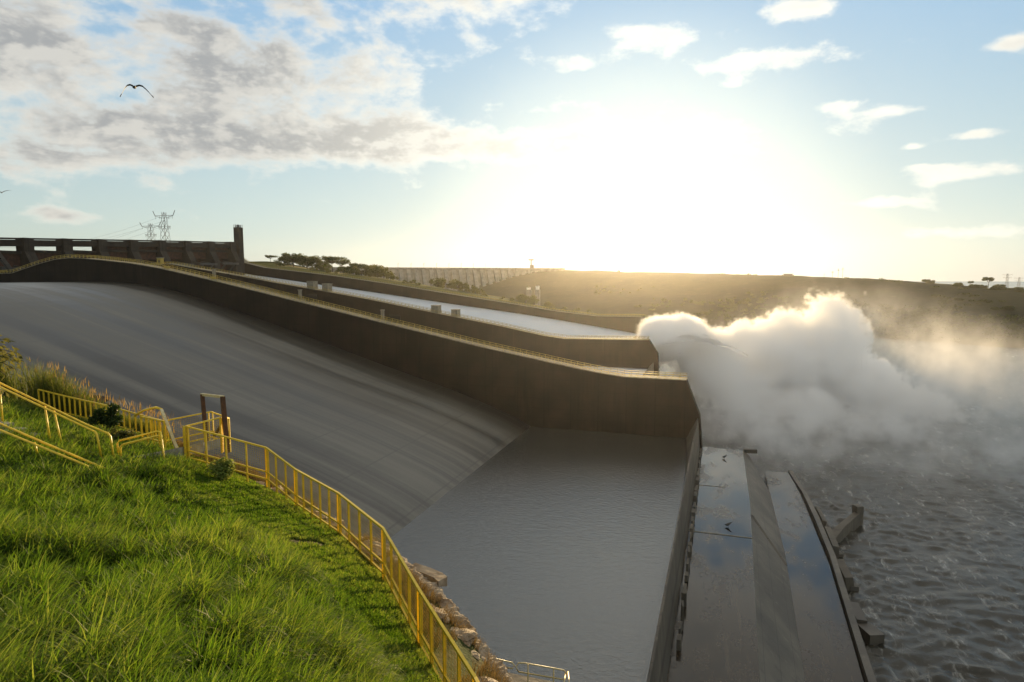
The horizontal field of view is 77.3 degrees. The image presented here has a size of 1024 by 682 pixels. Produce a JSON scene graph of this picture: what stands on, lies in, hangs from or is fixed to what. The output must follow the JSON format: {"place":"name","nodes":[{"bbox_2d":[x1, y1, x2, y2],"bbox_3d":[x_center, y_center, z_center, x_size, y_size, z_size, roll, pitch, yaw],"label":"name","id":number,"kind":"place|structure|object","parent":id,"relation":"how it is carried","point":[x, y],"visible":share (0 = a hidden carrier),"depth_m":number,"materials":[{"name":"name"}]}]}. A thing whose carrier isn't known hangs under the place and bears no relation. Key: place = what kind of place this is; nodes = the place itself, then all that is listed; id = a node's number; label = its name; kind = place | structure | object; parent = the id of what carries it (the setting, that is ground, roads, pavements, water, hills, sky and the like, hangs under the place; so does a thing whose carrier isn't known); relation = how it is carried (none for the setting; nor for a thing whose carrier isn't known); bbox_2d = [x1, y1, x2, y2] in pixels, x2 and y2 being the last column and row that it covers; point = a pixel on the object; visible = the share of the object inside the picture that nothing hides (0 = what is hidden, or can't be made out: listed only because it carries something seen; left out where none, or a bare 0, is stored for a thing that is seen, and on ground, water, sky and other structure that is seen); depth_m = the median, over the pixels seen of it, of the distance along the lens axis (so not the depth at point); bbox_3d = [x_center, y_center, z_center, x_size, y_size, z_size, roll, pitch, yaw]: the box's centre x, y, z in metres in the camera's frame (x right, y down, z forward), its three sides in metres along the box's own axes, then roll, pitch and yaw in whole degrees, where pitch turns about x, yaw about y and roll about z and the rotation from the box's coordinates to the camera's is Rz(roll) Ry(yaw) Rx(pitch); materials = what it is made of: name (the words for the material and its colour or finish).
{"place":"outdoors","nodes":[
{"label":"outdoors","id":0,"kind":"place"},
{"bbox_2d":[120,84,153,97],"bbox_3d":[-23.457,-15.609,40.062,1.844,0.940,0.905,-2,6,-18],"label":"flying bird","id":1,"kind":"object","parent":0,"point":[134,87],"visible":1,"depth_m":39.92},
{"bbox_2d":[140,222,160,241],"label":"pylon","id":2,"kind":"object","parent":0,"point":[147,234],"visible":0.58,"depth_m":999.89,"materials":[{"name":"metal"}]},
{"bbox_2d":[153,210,174,239],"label":"pylon","id":3,"kind":"object","parent":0,"point":[164,224],"visible":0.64,"depth_m":959.49,"materials":[{"name":"metal"}]},
{"bbox_2d":[0,394,496,681],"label":"hillside","id":4,"kind":"structure","parent":0,"point":[465,650],"depth_m":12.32,"materials":[{"name":"green plant"}]},
{"bbox_2d":[0,335,30,405],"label":"young tree","id":5,"kind":"object","parent":4,"relation":"on","point":[5,356],"visible":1,"depth_m":14.54,"materials":[{"name":"green plant"}]},
{"bbox_2d":[0,417,37,437],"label":"concrete steps","id":6,"kind":"structure","parent":4,"relation":"on","point":[9,423],"depth_m":20.50,"materials":[{"name":"grey concrete"}]},
{"bbox_2d":[0,382,113,457],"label":"handrail","id":7,"kind":"object","parent":4,"relation":"on","point":[60,415],"visible":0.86,"depth_m":19.46,"materials":[{"name":"yellow metal"}]},
{"bbox_2d":[0,423,119,473],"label":"handrail","id":8,"kind":"object","parent":4,"relation":"on","point":[42,447],"visible":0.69,"depth_m":17.43,"materials":[{"name":"yellow metal"}]},
{"bbox_2d":[0,352,180,439],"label":"tall grass","id":9,"kind":"structure","parent":4,"relation":"on","point":[42,381],"depth_m":27.68,"materials":[{"name":"green plant"}]},
{"bbox_2d":[87,395,111,406],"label":"shrub","id":10,"kind":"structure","parent":4,"relation":"on","point":[102,397],"depth_m":31.88,"materials":[{"name":"brown plant"}]},
{"bbox_2d":[37,389,166,441],"bbox_3d":[-16.795,3.188,26.138,7.944,1.944,0.225,3,6,24],"label":"fence","id":11,"kind":"object","parent":4,"relation":"on","point":[85,401],"visible":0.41,"depth_m":26.47,"materials":[{"name":"yellow metal"}]},
{"bbox_2d":[87,402,123,430],"bbox_3d":[-14.904,2.974,23.493,1.134,1.481,0.732,-1,6,-12],"label":"shrub","id":12,"kind":"object","parent":4,"relation":"on","point":[100,417],"visible":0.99,"depth_m":23.36,"materials":[{"name":"green plant"}]},
{"bbox_2d":[104,427,136,440],"bbox_3d":[-13.605,3.501,22.140,1.091,1.160,0.989,2,6,18],"label":"shrub","id":13,"kind":"object","parent":4,"relation":"on","point":[127,433],"visible":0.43,"depth_m":22.04,"materials":[{"name":"green plant"}]},
{"bbox_2d":[116,430,164,458],"bbox_3d":[-11.168,3.385,19.326,1.417,1.230,0.562,-1,6,-14],"label":"guard hoop","id":14,"kind":"object","parent":4,"relation":"on","point":[134,441],"visible":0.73,"depth_m":19.29,"materials":[{"name":"yellow paint"}]},
{"bbox_2d":[140,416,165,450],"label":"yellow gate","id":15,"kind":"structure","parent":4,"relation":"on","point":[152,423],"depth_m":23.10,"materials":[{"name":"metal"}]},
{"bbox_2d":[134,406,177,447],"bbox_3d":[-12.747,3.066,23.114,2.611,1.300,0.403,3,7,31],"label":"leaning post","id":16,"kind":"object","parent":4,"relation":"on","point":[175,445],"visible":0.94,"depth_m":22.96,"materials":[{"name":"metal"}]},
{"bbox_2d":[134,439,219,458],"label":"path kerb","id":17,"kind":"structure","parent":4,"relation":"on","point":[200,446],"depth_m":21.05,"materials":[{"name":"concrete"}]},
{"bbox_2d":[163,411,223,445],"bbox_3d":[-12.182,3.577,24.719,2.258,1.607,0.259,-4,7,-34],"label":"fence","id":18,"kind":"object","parent":4,"relation":"on","point":[212,423],"visible":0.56,"depth_m":24.69,"materials":[{"name":"yellow metal"}]},
{"bbox_2d":[183,417,230,457],"bbox_3d":[-10.379,3.417,22.127,0.259,1.703,3.091,0,6,1],"label":"fence","id":19,"kind":"object","parent":4,"relation":"on","point":[203,433],"visible":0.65,"depth_m":21.70,"materials":[{"name":"yellow metal"}]},
{"bbox_2d":[200,393,229,452],"bbox_3d":[-10.601,2.903,22.941,1.590,2.014,0.344,4,7,32],"label":"brown frame","id":20,"kind":"object","parent":4,"relation":"on","point":[223,412],"visible":0.8,"depth_m":22.59,"materials":[{"name":"metal"}]},
{"bbox_2d":[206,457,236,480],"bbox_3d":[-8.927,4.035,19.782,0.803,0.832,0.861,2,6,18],"label":"weed tuft","id":21,"kind":"object","parent":4,"relation":"on","point":[223,469],"visible":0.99,"depth_m":19.66,"materials":[{"name":"green plant"}]},
{"bbox_2d":[266,485,282,494],"bbox_3d":[-7.599,4.877,20.401,0.791,0.504,0.749,-2,6,-16],"label":"rock","id":22,"kind":"object","parent":4,"relation":"on","point":[274,489],"visible":0.21,"depth_m":20.34,"materials":[{"name":"beige stone"}]},
{"bbox_2d":[313,511,327,519],"bbox_3d":[-5.558,5.031,18.380,0.659,0.289,0.554,2,6,18],"label":"rock","id":23,"kind":"object","parent":4,"relation":"on","point":[324,517],"visible":0.24,"depth_m":18.23,"materials":[{"name":"beige stone"}]},
{"bbox_2d":[182,426,479,681],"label":"fence","id":24,"kind":"object","parent":4,"relation":"on","point":[419,596],"visible":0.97,"depth_m":14.53,"materials":[{"name":"yellow metal"}]},
{"bbox_2d":[172,437,512,681],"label":"dry grass","id":25,"kind":"structure","parent":4,"relation":"on","point":[486,665],"depth_m":13.33,"materials":[{"name":"brown plant"}]},
{"bbox_2d":[358,540,386,561],"bbox_3d":[-3.354,5.075,15.415,0.765,0.490,0.750,2,6,18],"label":"rock","id":26,"kind":"object","parent":4,"relation":"on","point":[366,543],"visible":0.34,"depth_m":15.19,"materials":[{"name":"stone"}]},
{"bbox_2d":[412,563,446,586],"bbox_3d":[-2.007,5.600,15.256,1.053,0.292,0.391,4,7,36],"label":"slab stone","id":27,"kind":"object","parent":4,"relation":"on","point":[434,575],"visible":0.73,"depth_m":15.14,"materials":[{"name":"beige stone"}]},
{"bbox_2d":[433,607,449,621],"bbox_3d":[-1.682,5.782,13.421,0.688,0.296,0.630,-3,7,-30],"label":"rock","id":28,"kind":"object","parent":4,"relation":"on","point":[440,612],"visible":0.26,"depth_m":13.35,"materials":[{"name":"beige stone"}]},
{"bbox_2d":[367,536,517,681],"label":"rock crust","id":29,"kind":"object","parent":4,"relation":"on","point":[451,604],"visible":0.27,"depth_m":13.82},
{"bbox_2d":[451,627,477,643],"bbox_3d":[-1.083,5.987,12.946,0.687,0.273,0.594,2,6,18],"label":"rock","id":30,"kind":"object","parent":4,"relation":"on","point":[462,637],"visible":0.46,"depth_m":12.88,"materials":[{"name":"beige stone"}]},
{"bbox_2d":[471,650,479,659],"bbox_3d":[-0.802,6.097,12.384,0.416,0.135,0.315,2,6,18],"label":"rock","id":31,"kind":"object","parent":4,"relation":"on","point":[476,654],"visible":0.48,"depth_m":12.35,"materials":[{"name":"beige stone"}]},
{"bbox_2d":[477,676,497,681],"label":"rock","id":32,"kind":"object","parent":4,"relation":"on","point":[493,680],"visible":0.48,"depth_m":11.46,"materials":[{"name":"beige stone"}]},
{"bbox_2d":[507,673,551,681],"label":"concrete ledge","id":33,"kind":"object","parent":4,"relation":"on","point":[518,678],"depth_m":32.83,"materials":[{"name":"grey concrete"}]},
{"bbox_2d":[497,658,569,681],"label":"pipe railing","id":34,"kind":"object","parent":33,"relation":"on","point":[553,677],"visible":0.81,"depth_m":32.20,"materials":[{"name":"grey metal"}]},
{"bbox_2d":[246,274,644,337],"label":"running water","id":35,"kind":"structure","parent":0,"point":[557,327],"depth_m":464.70,"materials":[{"name":"white liquid"}]},
{"bbox_2d":[249,261,682,329],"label":"bank","id":36,"kind":"structure","parent":0,"point":[653,325],"depth_m":547.70,"materials":[{"name":"concrete"}]},
{"bbox_2d":[264,255,276,261],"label":"tree","id":37,"kind":"object","parent":36,"relation":"on","point":[269,256],"visible":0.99,"depth_m":614.77,"materials":[{"name":"green plant"}]},
{"bbox_2d":[273,256,289,263],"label":"tree","id":38,"kind":"object","parent":36,"relation":"on","point":[279,259],"visible":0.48,"depth_m":636.18,"materials":[{"name":"green plant"}]},
{"bbox_2d":[281,252,306,266],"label":"tree","id":39,"kind":"object","parent":36,"relation":"on","point":[287,257],"visible":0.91,"depth_m":617.09,"materials":[{"name":"green plant"}]},
{"bbox_2d":[294,255,321,268],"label":"tree","id":40,"kind":"object","parent":36,"relation":"on","point":[315,258],"visible":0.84,"depth_m":617.51,"materials":[{"name":"green plant"}]},
{"bbox_2d":[307,260,329,268],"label":"tree","id":41,"kind":"object","parent":36,"relation":"on","point":[322,264],"visible":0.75,"depth_m":621.54,"materials":[{"name":"green plant"}]},
{"bbox_2d":[317,264,331,270],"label":"tree","id":42,"kind":"object","parent":36,"relation":"on","point":[326,268],"visible":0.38,"depth_m":643.45,"materials":[{"name":"green plant"}]},
{"bbox_2d":[321,255,346,271],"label":"tree","id":43,"kind":"object","parent":36,"relation":"on","point":[329,259],"visible":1,"depth_m":593.25,"materials":[{"name":"green plant"}]},
{"bbox_2d":[327,259,350,265],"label":"tree","id":44,"kind":"object","parent":36,"relation":"on","point":[342,262],"visible":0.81,"depth_m":622.56,"materials":[{"name":"green plant"}]},
{"bbox_2d":[334,267,348,273],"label":"bank bush","id":45,"kind":"object","parent":36,"relation":"on","point":[339,269],"visible":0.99,"depth_m":568.11,"materials":[{"name":"green plant"}]},
{"bbox_2d":[337,266,350,272],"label":"tree","id":46,"kind":"object","parent":36,"relation":"on","point":[348,267],"visible":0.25,"depth_m":638.78,"materials":[{"name":"green plant"}]},
{"bbox_2d":[349,267,359,274],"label":"bank bush","id":47,"kind":"object","parent":36,"relation":"on","point":[351,271],"visible":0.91,"depth_m":570.38,"materials":[{"name":"green plant"}]},
{"bbox_2d":[349,263,365,267],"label":"tree","id":48,"kind":"object","parent":36,"relation":"on","point":[356,265],"visible":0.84,"depth_m":612.98,"materials":[{"name":"green plant"}]},
{"bbox_2d":[351,265,369,274],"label":"bank bush","id":49,"kind":"object","parent":36,"relation":"on","point":[366,270],"visible":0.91,"depth_m":572.07,"materials":[{"name":"green plant"}]},
{"bbox_2d":[362,264,375,275],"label":"bank bush","id":50,"kind":"object","parent":36,"relation":"on","point":[372,267],"visible":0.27,"depth_m":581.40,"materials":[{"name":"green plant"}]},
{"bbox_2d":[371,269,383,276],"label":"bank bush","id":51,"kind":"object","parent":36,"relation":"on","point":[379,274],"visible":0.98,"depth_m":562.45,"materials":[{"name":"green plant"}]},
{"bbox_2d":[368,264,393,278],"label":"bank bush","id":52,"kind":"object","parent":36,"relation":"on","point":[382,269],"visible":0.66,"depth_m":567.61,"materials":[{"name":"green plant"}]},
{"bbox_2d":[384,273,398,279],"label":"bank bush","id":53,"kind":"object","parent":36,"relation":"on","point":[392,277],"visible":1,"depth_m":555.32,"materials":[{"name":"green plant"}]},
{"bbox_2d":[429,277,442,286],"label":"bank bush","id":54,"kind":"object","parent":36,"relation":"on","point":[436,282],"visible":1,"depth_m":561.06,"materials":[{"name":"green plant"}]},
{"bbox_2d":[438,278,456,288],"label":"bank bush","id":55,"kind":"object","parent":36,"relation":"on","point":[449,285],"visible":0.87,"depth_m":567.31,"materials":[{"name":"green plant"}]},
{"bbox_2d":[451,280,464,289],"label":"bank bush","id":56,"kind":"object","parent":36,"relation":"on","point":[458,283],"visible":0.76,"depth_m":566.53,"materials":[{"name":"green plant"}]},
{"bbox_2d":[459,283,475,292],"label":"bank bush","id":57,"kind":"object","parent":36,"relation":"on","point":[467,288],"visible":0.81,"depth_m":566.61,"materials":[{"name":"green plant"}]},
{"bbox_2d":[471,287,484,294],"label":"bank bush","id":58,"kind":"object","parent":36,"relation":"on","point":[476,289],"visible":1,"depth_m":555.99,"materials":[{"name":"green plant"}]},
{"bbox_2d":[516,294,528,302],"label":"bank bush","id":59,"kind":"object","parent":36,"relation":"on","point":[518,298],"visible":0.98,"depth_m":533.43,"materials":[{"name":"green plant"}]},
{"bbox_2d":[520,294,536,303],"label":"bank bush","id":60,"kind":"object","parent":36,"relation":"on","point":[531,298],"visible":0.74,"depth_m":540.02,"materials":[{"name":"green plant"}]},
{"bbox_2d":[526,298,538,304],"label":"bank bush","id":61,"kind":"object","parent":36,"relation":"on","point":[535,300],"visible":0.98,"depth_m":534.27,"materials":[{"name":"green plant"}]},
{"bbox_2d":[0,0,1023,281],"label":"sky","id":62,"kind":"structure","parent":0,"point":[872,139],"materials":[{"name":"blue"}]},
{"bbox_2d":[386,427,685,681],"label":"pool water","id":63,"kind":"structure","parent":0,"point":[548,547],"depth_m":118.82,"materials":[{"name":"grey liquid"}]},
{"bbox_2d":[584,366,646,374],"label":"pool water","id":64,"kind":"structure","parent":0,"point":[637,370],"depth_m":313.76,"materials":[{"name":"white liquid"}]},
{"bbox_2d":[635,330,645,338],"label":"water spray","id":65,"kind":"object","parent":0,"point":[642,334],"visible":0.05,"depth_m":445.62,"materials":[{"name":"liquid"}]},
{"bbox_2d":[0,237,241,274],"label":"spillway gatehouse","id":66,"kind":"object","parent":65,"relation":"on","point":[223,256],"visible":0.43,"depth_m":452.20,"materials":[{"name":"concrete"}]},
{"bbox_2d":[233,224,244,274],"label":"concrete tower","id":67,"kind":"structure","parent":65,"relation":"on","point":[238,234],"depth_m":553.30,"materials":[{"name":"concrete"}]},
{"bbox_2d":[653,320,673,323],"bbox_3d":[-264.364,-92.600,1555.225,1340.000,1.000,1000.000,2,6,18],"label":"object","id":68,"kind":"structure","parent":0,"point":[663,322],"depth_m":908.80,"materials":[{"name":"liquid"}]},
{"bbox_2d":[646,323,748,357],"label":"water jet","id":69,"kind":"object","parent":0,"point":[665,334],"visible":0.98,"depth_m":371.66,"materials":[{"name":"white liquid"}]},
{"bbox_2d":[458,270,1023,347],"bbox_3d":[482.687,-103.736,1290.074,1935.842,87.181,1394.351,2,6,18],"label":"hill","id":70,"kind":"structure","parent":0,"point":[571,290],"depth_m":997.86,"materials":[{"name":"green plant"}]},
{"bbox_2d":[318,267,564,290],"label":"dam","id":71,"kind":"structure","parent":70,"relation":"on","point":[477,277],"depth_m":1429.09,"materials":[{"name":"concrete"}]},
{"bbox_2d":[526,287,531,303],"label":"white building","id":72,"kind":"structure","parent":70,"relation":"on","point":[529,292],"depth_m":1147.09,"materials":[{"name":"concrete"}]},
{"bbox_2d":[535,285,539,305],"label":"white building","id":73,"kind":"structure","parent":70,"relation":"on","point":[537,292],"depth_m":1147.76,"materials":[{"name":"concrete"}]},
{"bbox_2d":[594,270,1023,342],"bbox_3d":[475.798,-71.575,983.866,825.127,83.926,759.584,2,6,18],"label":"scrub","id":74,"kind":"object","parent":70,"relation":"on","point":[959,318],"visible":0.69,"depth_m":772.50,"materials":[{"name":"green plant"}]},
{"bbox_2d":[922,279,934,282],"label":"hill tree","id":75,"kind":"object","parent":70,"relation":"on","point":[928,281],"visible":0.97,"depth_m":999.30,"materials":[{"name":"green plant"}]},
{"bbox_2d":[967,284,978,287],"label":"hill tree","id":76,"kind":"object","parent":70,"relation":"on","point":[973,286],"visible":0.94,"depth_m":929.26,"materials":[{"name":"green plant"}]},
{"bbox_2d":[979,299,992,302],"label":"hill tree","id":77,"kind":"object","parent":70,"relation":"on","point":[986,300],"visible":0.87,"depth_m":819.10,"materials":[{"name":"green plant"}]},
{"bbox_2d":[982,277,994,286],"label":"hill tree","id":78,"kind":"object","parent":70,"relation":"on","point":[991,279],"visible":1,"depth_m":924.50,"materials":[{"name":"green plant"}]},
{"bbox_2d":[990,284,1005,287],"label":"hill tree","id":79,"kind":"object","parent":70,"relation":"on","point":[997,285],"visible":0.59,"depth_m":914.97,"materials":[{"name":"green plant"}]},
{"bbox_2d":[1002,305,1014,309],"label":"hill tree","id":80,"kind":"object","parent":70,"relation":"on","point":[1008,307],"visible":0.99,"depth_m":776.50,"materials":[{"name":"green plant"}]},
{"bbox_2d":[655,281,1023,681],"bbox_3d":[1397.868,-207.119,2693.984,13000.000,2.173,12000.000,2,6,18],"label":"river","id":81,"kind":"structure","parent":0,"point":[915,448],"depth_m":236.47,"materials":[{"name":"liquid"}]},
{"bbox_2d":[0,282,701,681],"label":"spillway chute","id":82,"kind":"object","parent":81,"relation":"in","point":[392,450],"visible":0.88,"depth_m":171.38,"materials":[{"name":"concrete"}]},
{"bbox_2d":[0,252,702,450],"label":"dividing wall","id":83,"kind":"structure","parent":81,"relation":"in","point":[533,390],"depth_m":219.60,"materials":[{"name":"concrete"}]},
{"bbox_2d":[148,261,658,375],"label":"dividing wall","id":84,"kind":"structure","parent":81,"relation":"in","point":[617,352],"depth_m":339.80,"materials":[{"name":"concrete"}]},
{"bbox_2d":[156,257,163,263],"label":"control booth","id":85,"kind":"object","parent":84,"relation":"on","point":[160,259],"visible":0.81,"depth_m":404.31,"materials":[{"name":"yellow paint"}]},
{"bbox_2d":[229,281,653,374],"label":"spillway chute","id":86,"kind":"object","parent":81,"relation":"in","point":[651,368],"visible":0.03,"depth_m":370.75,"materials":[{"name":"concrete"}]},
{"bbox_2d":[244,258,649,338],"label":"dividing wall","id":87,"kind":"structure","parent":81,"relation":"in","point":[635,324],"depth_m":514.76,"materials":[{"name":"concrete"}]},
{"bbox_2d":[667,447,876,681],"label":"concrete apron","id":88,"kind":"object","parent":81,"relation":"in","point":[768,599],"visible":0.91,"depth_m":116.69,"materials":[{"name":"grey concrete"}]},
{"bbox_2d":[815,506,828,526],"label":"broken concrete block","id":89,"kind":"structure","parent":81,"relation":"in","point":[821,516],"depth_m":172.88,"materials":[{"name":"grey concrete"}]},
{"bbox_2d":[824,526,843,557],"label":"broken concrete block","id":90,"kind":"structure","parent":81,"relation":"in","point":[832,539],"depth_m":155.44,"materials":[{"name":"grey concrete"}]},
{"bbox_2d":[832,504,863,542],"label":"stub wall","id":91,"kind":"structure","parent":81,"relation":"in","point":[853,521],"depth_m":168.66,"materials":[{"name":"concrete"}]},
{"bbox_2d":[837,559,858,590],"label":"broken concrete block","id":92,"kind":"structure","parent":81,"relation":"in","point":[850,583],"depth_m":137.91,"materials":[{"name":"grey concrete"}]},
{"bbox_2d":[851,602,884,645],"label":"broken concrete block","id":93,"kind":"structure","parent":81,"relation":"in","point":[871,634],"depth_m":118.67,"materials":[{"name":"grey concrete"}]}
]}

